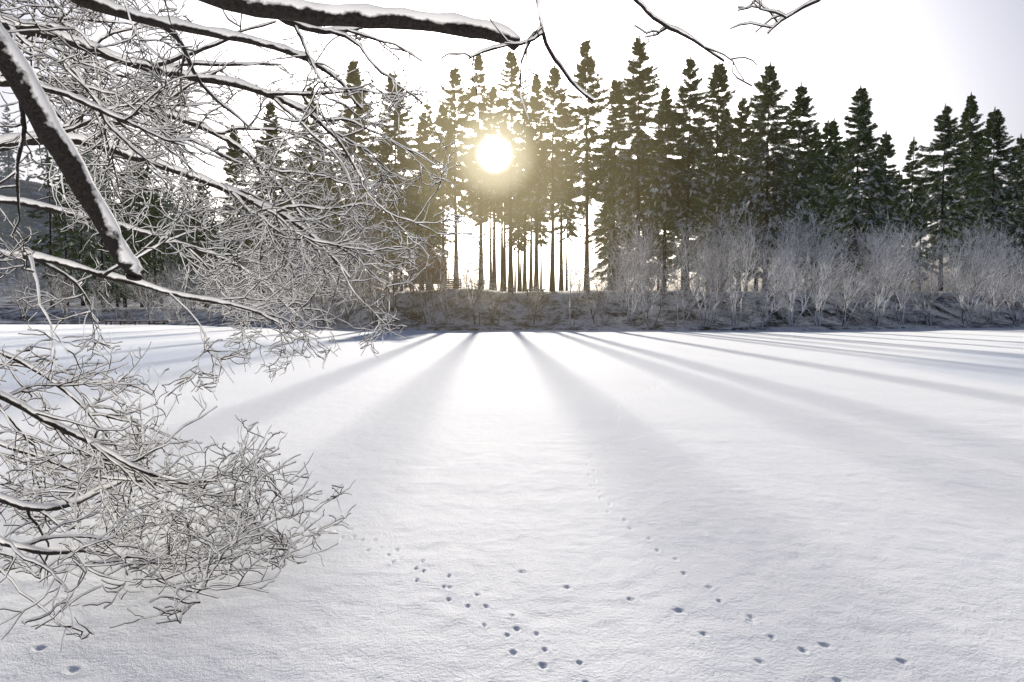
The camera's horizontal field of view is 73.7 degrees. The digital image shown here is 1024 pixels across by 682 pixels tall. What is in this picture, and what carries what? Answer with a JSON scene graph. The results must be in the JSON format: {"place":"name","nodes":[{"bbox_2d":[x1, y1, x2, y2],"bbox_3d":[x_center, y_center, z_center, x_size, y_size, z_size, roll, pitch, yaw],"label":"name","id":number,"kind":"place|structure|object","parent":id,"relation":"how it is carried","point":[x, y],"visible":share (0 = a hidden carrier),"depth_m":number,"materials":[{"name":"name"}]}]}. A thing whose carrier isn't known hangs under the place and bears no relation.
{"place":"outdoors","nodes":[
{"label":"outdoors","id":0,"kind":"place"},
{"bbox_2d":[0,324,1023,681],"bbox_3d":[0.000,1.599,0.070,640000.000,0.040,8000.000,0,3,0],"label":"snowy ground","id":1,"kind":"structure","parent":0,"point":[680,506],"depth_m":5.52,"materials":[{"name":"white snow"}]},
{"bbox_2d":[0,0,820,652],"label":"tree branches","id":2,"kind":"object","parent":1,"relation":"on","point":[100,102],"visible":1,"depth_m":4.65,"materials":[{"name":"brown wood"}]},
{"bbox_2d":[0,177,1023,330],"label":"shore bank","id":3,"kind":"structure","parent":0,"point":[556,317],"depth_m":64.60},
{"bbox_2d":[79,304,186,324],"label":"jetty","id":4,"kind":"object","parent":3,"relation":"on","point":[134,321],"visible":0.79,"depth_m":81.32,"materials":[{"name":"brown wood"}]},
{"bbox_2d":[0,213,619,326],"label":"bushes","id":5,"kind":"object","parent":3,"relation":"on","point":[362,288],"visible":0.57,"depth_m":60.68,"materials":[{"name":"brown plant"}]},
{"bbox_2d":[407,250,452,290],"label":"cabin","id":6,"kind":"object","parent":3,"relation":"on","point":[437,264],"visible":0.28,"depth_m":68.67,"materials":[{"name":"brown wood"}]},
{"bbox_2d":[0,99,998,307],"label":"conifer trunks","id":7,"kind":"object","parent":3,"relation":"on","point":[520,284],"visible":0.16,"depth_m":94.58,"materials":[{"name":"brown plant"}]},
{"bbox_2d":[525,289,545,297],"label":"picnic bench","id":8,"kind":"object","parent":3,"relation":"on","point":[536,293],"visible":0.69,"depth_m":65.75,"materials":[{"name":"brown wood"}]},
{"bbox_2d":[559,199,1023,326],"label":"bushes","id":9,"kind":"object","parent":3,"relation":"on","point":[628,265],"visible":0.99,"depth_m":58.84,"materials":[{"name":"grey plant"}]},
{"bbox_2d":[0,0,1023,292],"label":"sky","id":10,"kind":"structure","parent":0,"point":[913,58],"materials":[{"name":"white"}]}
]}

